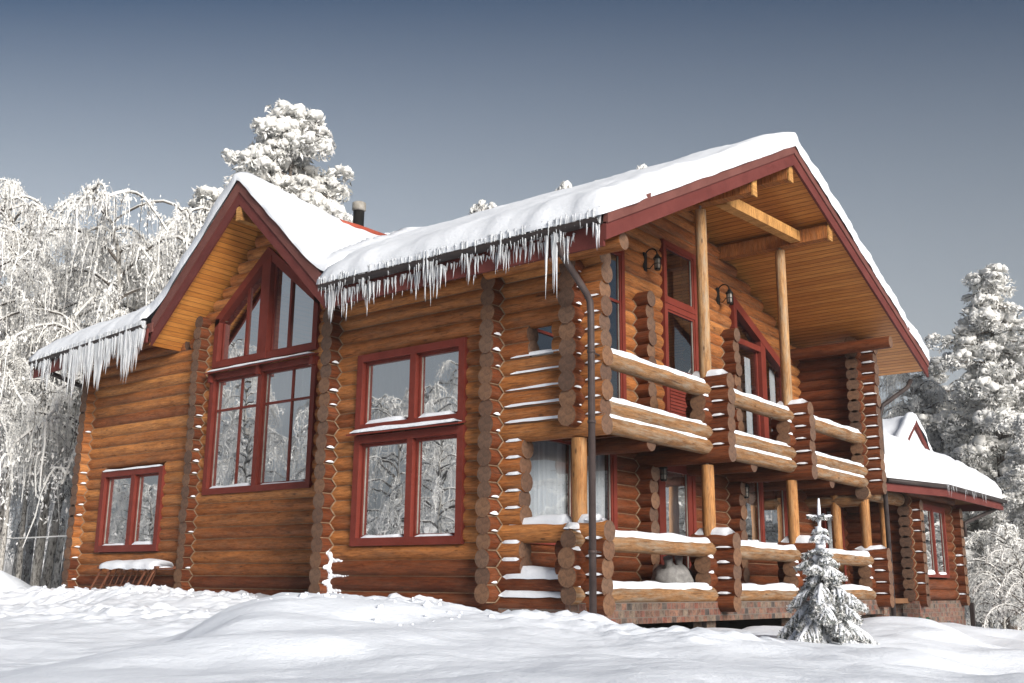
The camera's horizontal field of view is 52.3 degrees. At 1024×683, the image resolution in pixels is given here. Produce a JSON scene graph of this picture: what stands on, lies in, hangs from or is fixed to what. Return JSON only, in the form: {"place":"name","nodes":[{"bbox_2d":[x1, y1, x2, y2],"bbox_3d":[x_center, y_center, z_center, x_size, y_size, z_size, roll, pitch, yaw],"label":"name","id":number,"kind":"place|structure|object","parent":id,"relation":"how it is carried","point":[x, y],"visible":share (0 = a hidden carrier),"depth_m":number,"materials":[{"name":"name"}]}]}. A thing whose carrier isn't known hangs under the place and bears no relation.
{"place":"outdoors","nodes":[
{"label":"outdoors","id":0,"kind":"place"},
{"bbox_2d":[0,570,1023,682],"bbox_3d":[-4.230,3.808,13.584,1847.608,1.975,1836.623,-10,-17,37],"label":"ground","id":1,"kind":"structure","parent":0,"point":[149,634],"depth_m":7.68,"materials":[{"name":"white snow"}]},
{"bbox_2d":[3,507,63,575],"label":"wood","id":2,"kind":"object","parent":1,"relation":"on","point":[9,568],"visible":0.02,"depth_m":99.47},
{"bbox_2d":[0,340,68,563],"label":"birch tree","id":3,"kind":"object","parent":1,"relation":"on","point":[15,509],"visible":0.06,"depth_m":49.42,"materials":[{"name":"grey plant"}]},
{"bbox_2d":[0,341,73,570],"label":"birch tree","id":4,"kind":"object","parent":1,"relation":"on","point":[18,359],"visible":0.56,"depth_m":27.16,"materials":[{"name":"white plant"}]},
{"bbox_2d":[8,352,68,575],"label":"birch tree","id":5,"kind":"object","parent":1,"relation":"on","point":[14,565],"depth_m":53.27,"materials":[{"name":"grey plant"}]},
{"bbox_2d":[10,487,68,588],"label":"birch tree","id":6,"kind":"object","parent":1,"relation":"on","point":[57,565],"visible":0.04,"depth_m":55.70,"materials":[{"name":"grey plant"}]},
{"bbox_2d":[10,494,69,542],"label":"birch tree","id":7,"kind":"object","parent":1,"relation":"on","point":[64,511],"visible":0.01,"depth_m":51.76,"materials":[{"name":"grey plant"}]},
{"bbox_2d":[0,335,81,578],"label":"birch tree","id":8,"kind":"object","parent":1,"relation":"on","point":[20,548],"visible":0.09,"depth_m":29.55,"materials":[{"name":"grey plant"}]},
{"bbox_2d":[0,211,82,524],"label":"birch tree","id":9,"kind":"object","parent":1,"relation":"on","point":[6,302],"visible":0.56,"depth_m":28.51,"materials":[{"name":"white plant"}]},
{"bbox_2d":[0,176,85,405],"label":"birch tree","id":10,"kind":"object","parent":1,"relation":"on","point":[16,184],"visible":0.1,"depth_m":35.56,"materials":[{"name":"white plant"}]},
{"bbox_2d":[9,386,79,541],"bbox_3d":[-13.924,3.239,33.875,5.232,9.771,5.762,-1,-13,6],"label":"birch tree","id":11,"kind":"object","parent":1,"relation":"on","point":[36,502],"visible":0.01,"depth_m":32.63,"materials":[{"name":"grey plant"}]},
{"bbox_2d":[4,327,93,588],"bbox_3d":[-13.742,3.602,33.364,6.882,8.906,7.513,3,-13,-12],"label":"birch tree","id":12,"kind":"object","parent":1,"relation":"on","point":[47,572],"visible":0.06,"depth_m":32.43,"materials":[{"name":"grey plant"}]},
{"bbox_2d":[0,226,103,585],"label":"birch tree","id":13,"kind":"object","parent":1,"relation":"on","point":[36,572],"visible":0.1,"depth_m":30.63,"materials":[{"name":"grey plant"}]},
{"bbox_2d":[0,178,114,542],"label":"birch tree","id":14,"kind":"object","parent":1,"relation":"on","point":[34,206],"visible":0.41,"depth_m":30.54,"materials":[{"name":"white plant"}]},
{"bbox_2d":[12,274,106,583],"bbox_3d":[-17.552,2.981,38.693,8.804,12.550,7.438,-3,-14,15],"label":"birch tree","id":15,"kind":"object","parent":1,"relation":"on","point":[27,558],"visible":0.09,"depth_m":37.51,"materials":[{"name":"grey plant"}]},
{"bbox_2d":[57,261,126,585],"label":"birch tree","id":16,"kind":"object","parent":1,"relation":"on","point":[61,580],"visible":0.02,"depth_m":42.29,"materials":[{"name":"grey plant"}]},
{"bbox_2d":[45,220,152,502],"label":"birch tree","id":17,"kind":"object","parent":1,"relation":"on","point":[118,233],"visible":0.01,"depth_m":45.77,"materials":[{"name":"white plant"}]},
{"bbox_2d":[0,178,201,525],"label":"birch tree","id":18,"kind":"object","parent":1,"relation":"on","point":[140,244],"visible":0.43,"depth_m":28.50,"materials":[{"name":"white plant"}]},
{"bbox_2d":[12,204,210,547],"bbox_3d":[-10.266,1.343,30.855,10.443,12.379,9.565,5,-14,-18],"label":"birch tree","id":19,"kind":"object","parent":1,"relation":"on","point":[154,280],"visible":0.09,"depth_m":30.68,"materials":[{"name":"white plant"}]},
{"bbox_2d":[63,276,162,504],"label":"birch tree","id":20,"kind":"object","parent":1,"relation":"on","point":[141,301],"visible":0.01,"depth_m":43.69,"materials":[{"name":"grey plant"}]},
{"bbox_2d":[89,558,176,589],"bbox_3d":[-7.629,4.790,20.805,2.140,0.903,0.793,-10,-17,37],"label":"slatted rack","id":21,"kind":"object","parent":1,"relation":"on","point":[150,564],"visible":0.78,"depth_m":20.63,"materials":[{"name":"paint"}]},
{"bbox_2d":[55,185,220,486],"bbox_3d":[-10.486,1.626,33.465,7.037,12.944,6.799,-10,-17,37],"label":"pine tree","id":22,"kind":"object","parent":1,"relation":"on","point":[204,191],"visible":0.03,"depth_m":33.40,"materials":[{"name":"white plant"}]},
{"bbox_2d":[125,98,354,284],"bbox_3d":[-7.792,-0.060,33.178,9.060,16.337,8.241,7,-14,-24],"label":"pine tree","id":23,"kind":"object","parent":1,"relation":"on","point":[294,139],"visible":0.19,"depth_m":33.70,"materials":[{"name":"white plant"}]},
{"bbox_2d":[0,584,523,625],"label":"snow clods","id":24,"kind":"object","parent":1,"relation":"on","point":[427,603],"visible":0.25,"depth_m":10.15,"materials":[{"name":"white snow"}]},
{"bbox_2d":[28,132,929,628],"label":"log house","id":25,"kind":"structure","parent":1,"relation":"on","point":[510,406],"depth_m":18.39,"materials":[{"name":"brown wood"}]},
{"bbox_2d":[0,535,66,538],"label":"wire","id":26,"kind":"object","parent":25,"relation":"attached to","point":[37,537],"visible":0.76,"depth_m":25.31,"materials":[{"name":"grey metal"}]},
{"bbox_2d":[94,465,165,551],"bbox_3d":[-8.104,3.583,22.168,2.310,1.750,0.155,-10,-17,37],"label":"window","id":27,"kind":"structure","parent":25,"relation":"in","point":[130,506],"depth_m":22.14,"materials":[{"name":"red paint"}]},
{"bbox_2d":[201,355,319,494],"bbox_3d":[-4.834,1.662,19.999,3.180,2.430,0.155,-10,-17,37],"label":"window","id":28,"kind":"structure","parent":25,"relation":"in","point":[260,432],"depth_m":19.96,"materials":[{"name":"red paint"}]},
{"bbox_2d":[212,247,321,368],"bbox_3d":[-4.812,-0.759,20.560,3.140,2.300,0.177,-10,-17,37],"label":"window","id":29,"kind":"structure","parent":25,"relation":"in","point":[272,313],"depth_m":20.50,"materials":[{"name":"red paint"}]},
{"bbox_2d":[349,425,466,545],"bbox_3d":[-1.562,2.198,15.665,2.270,1.700,0.155,-10,-17,37],"label":"window","id":30,"kind":"structure","parent":25,"relation":"in","point":[408,486],"depth_m":15.63,"materials":[{"name":"red paint"}]},
{"bbox_2d":[355,337,468,432],"bbox_3d":[-1.546,0.704,16.014,2.270,1.250,0.155,-10,-17,37],"label":"window","id":31,"kind":"structure","parent":25,"relation":"in","point":[424,382],"depth_m":15.96,"materials":[{"name":"red paint"}]},
{"bbox_2d":[529,439,617,544],"bbox_3d":[0.832,2.276,15.911,0.242,1.670,2.500,-10,-17,37],"label":"window","id":32,"kind":"structure","parent":25,"relation":"in","point":[548,459],"depth_m":15.89,"materials":[{"name":"red paint"}]},
{"bbox_2d":[537,250,626,399],"bbox_3d":[1.045,-0.306,16.673,0.140,3.110,2.690,-10,-17,37],"label":"window","id":33,"kind":"structure","parent":25,"relation":"in","point":[620,316],"depth_m":17.67,"materials":[{"name":"red paint"}]},
{"bbox_2d":[643,248,661,271],"bbox_3d":[2.502,-1.458,18.529,0.348,0.430,0.162,-10,-17,37],"label":"wall lantern","id":34,"kind":"object","parent":25,"relation":"attached to","point":[657,258],"depth_m":18.46,"materials":[{"name":"black metal"}]},
{"bbox_2d":[659,467,667,480],"bbox_3d":[2.495,2.164,17.723,0.348,0.430,0.162,-10,-17,37],"label":"wall lantern","id":35,"kind":"object","parent":25,"relation":"attached to","point":[663,475],"depth_m":17.60,"materials":[{"name":"black metal"}]},
{"bbox_2d":[651,555,693,582],"bbox_3d":[2.540,3.705,16.352,0.592,0.683,0.887,-10,-17,37],"label":"sack","id":36,"kind":"object","parent":25,"relation":"on","point":[669,571],"visible":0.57,"depth_m":16.08,"materials":[{"name":"fabric"}]},
{"bbox_2d":[657,465,696,568],"bbox_3d":[2.866,3.265,18.268,0.140,2.420,1.300,-10,-17,37],"label":"door","id":37,"kind":"structure","parent":25,"relation":"in","point":[677,495],"depth_m":18.41,"materials":[{"name":"red paint"}]},
{"bbox_2d":[659,239,697,315],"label":"window","id":38,"kind":"structure","parent":25,"relation":"in","point":[691,307],"depth_m":19.62,"materials":[{"name":"red paint"}]},
{"bbox_2d":[661,302,698,417],"bbox_3d":[3.085,0.640,19.132,0.140,2.530,1.240,-10,-17,37],"label":"door","id":39,"kind":"structure","parent":25,"relation":"in","point":[674,400],"depth_m":18.96,"materials":[{"name":"red paint"}]},
{"bbox_2d":[716,284,732,304],"bbox_3d":[4.229,-0.938,20.672,0.348,0.430,0.161,-10,-17,37],"label":"wall lantern","id":40,"kind":"object","parent":25,"relation":"attached to","point":[729,295],"depth_m":20.61,"materials":[{"name":"black metal"}]},
{"bbox_2d":[744,483,748,497],"bbox_3d":[4.418,2.811,20.094,0.348,0.430,0.162,-10,-17,37],"label":"wall lantern","id":41,"kind":"object","parent":25,"relation":"attached to","point":[747,490],"depth_m":19.97,"materials":[{"name":"black metal"}]},
{"bbox_2d":[729,295,781,438],"bbox_3d":[5.167,0.893,21.877,0.284,3.230,2.580,-10,-17,37],"label":"window","id":42,"kind":"structure","parent":25,"relation":"in","point":[762,350],"depth_m":21.77,"materials":[{"name":"red paint"}]},
{"bbox_2d":[745,482,787,543],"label":"window","id":43,"kind":"structure","parent":25,"relation":"in","point":[766,521],"depth_m":21.19,"materials":[{"name":"red paint"}]},
{"bbox_2d":[821,507,846,583],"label":"window","id":44,"kind":"structure","parent":25,"relation":"in","point":[824,525],"depth_m":24.12,"materials":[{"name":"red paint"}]},
{"bbox_2d":[468,199,496,214],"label":"pine tree","id":45,"kind":"object","parent":1,"relation":"on","point":[479,206],"depth_m":44.25,"materials":[{"name":"white plant"}]},
{"bbox_2d":[555,180,571,190],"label":"pine tree","id":46,"kind":"object","parent":1,"relation":"on","point":[565,184],"depth_m":46.15,"materials":[{"name":"white plant"}]},
{"bbox_2d":[636,164,647,168],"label":"pine tree","id":47,"kind":"object","parent":1,"relation":"on","point":[642,166],"depth_m":48.13,"materials":[{"name":"white plant"}]},
{"bbox_2d":[776,498,878,644],"bbox_3d":[3.532,2.861,11.762,1.304,2.175,1.308,-10,-17,37],"label":"spruce sapling","id":48,"kind":"object","parent":1,"relation":"on","point":[826,613],"visible":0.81,"depth_m":11.59,"materials":[{"name":"white plant"}]},
{"bbox_2d":[741,383,1006,626],"bbox_3d":[7.275,4.474,27.052,8.817,6.558,7.262,-10,-17,37],"label":"log annex","id":49,"kind":"object","parent":1,"relation":"on","point":[940,493],"visible":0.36,"depth_m":24.37,"materials":[{"name":"brown wood"}]},
{"bbox_2d":[923,504,949,577],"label":"window","id":50,"kind":"structure","parent":49,"relation":"in","point":[934,516],"depth_m":24.84,"materials":[{"name":"red paint"}]},
{"bbox_2d":[878,373,996,529],"bbox_3d":[15.350,5.064,37.240,5.888,9.984,5.345,5,-14,-19],"label":"birch tree","id":51,"kind":"object","parent":1,"relation":"on","point":[889,381],"visible":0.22,"depth_m":37.65,"materials":[{"name":"grey plant"}]},
{"bbox_2d":[887,356,1022,614],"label":"pine tree","id":52,"kind":"object","parent":1,"relation":"on","point":[933,370],"visible":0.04,"depth_m":38.18,"materials":[{"name":"grey plant"}]},
{"bbox_2d":[944,379,991,457],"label":"birch tree","id":53,"kind":"object","parent":1,"relation":"on","point":[950,385],"visible":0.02,"depth_m":46.97,"materials":[{"name":"grey plant"}]},
{"bbox_2d":[914,263,1023,629],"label":"pine tree","id":54,"kind":"object","parent":1,"relation":"on","point":[987,393],"visible":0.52,"depth_m":34.73,"materials":[{"name":"white plant"}]},
{"bbox_2d":[941,425,1023,627],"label":"pine tree","id":55,"kind":"object","parent":1,"relation":"on","point":[956,436],"visible":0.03,"depth_m":34.42,"materials":[{"name":"grey plant"}]},
{"bbox_2d":[964,523,1023,628],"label":"birch tree","id":56,"kind":"object","parent":1,"relation":"on","point":[1008,534],"visible":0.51,"depth_m":27.72,"materials":[{"name":"white plant"}]},
{"bbox_2d":[964,529,1023,628],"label":"birch tree","id":57,"kind":"object","parent":1,"relation":"on","point":[985,548],"visible":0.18,"depth_m":32.41,"materials":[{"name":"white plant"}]},
{"bbox_2d":[965,372,1023,615],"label":"pine tree","id":58,"kind":"object","parent":1,"relation":"on","point":[990,433],"visible":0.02,"depth_m":39.39,"materials":[{"name":"grey plant"}]},
{"bbox_2d":[967,542,1023,629],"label":"birch tree","id":59,"kind":"object","parent":1,"relation":"on","point":[1008,549],"visible":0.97,"depth_m":25.76,"materials":[{"name":"white plant"}]},
{"bbox_2d":[982,414,1023,578],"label":"pine tree","id":60,"kind":"object","parent":1,"relation":"on","point":[1014,477],"visible":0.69,"depth_m":29.32,"materials":[{"name":"white plant"}]},
{"bbox_2d":[0,0,1023,552],"label":"sky","id":61,"kind":"structure","parent":0,"point":[910,113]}
]}

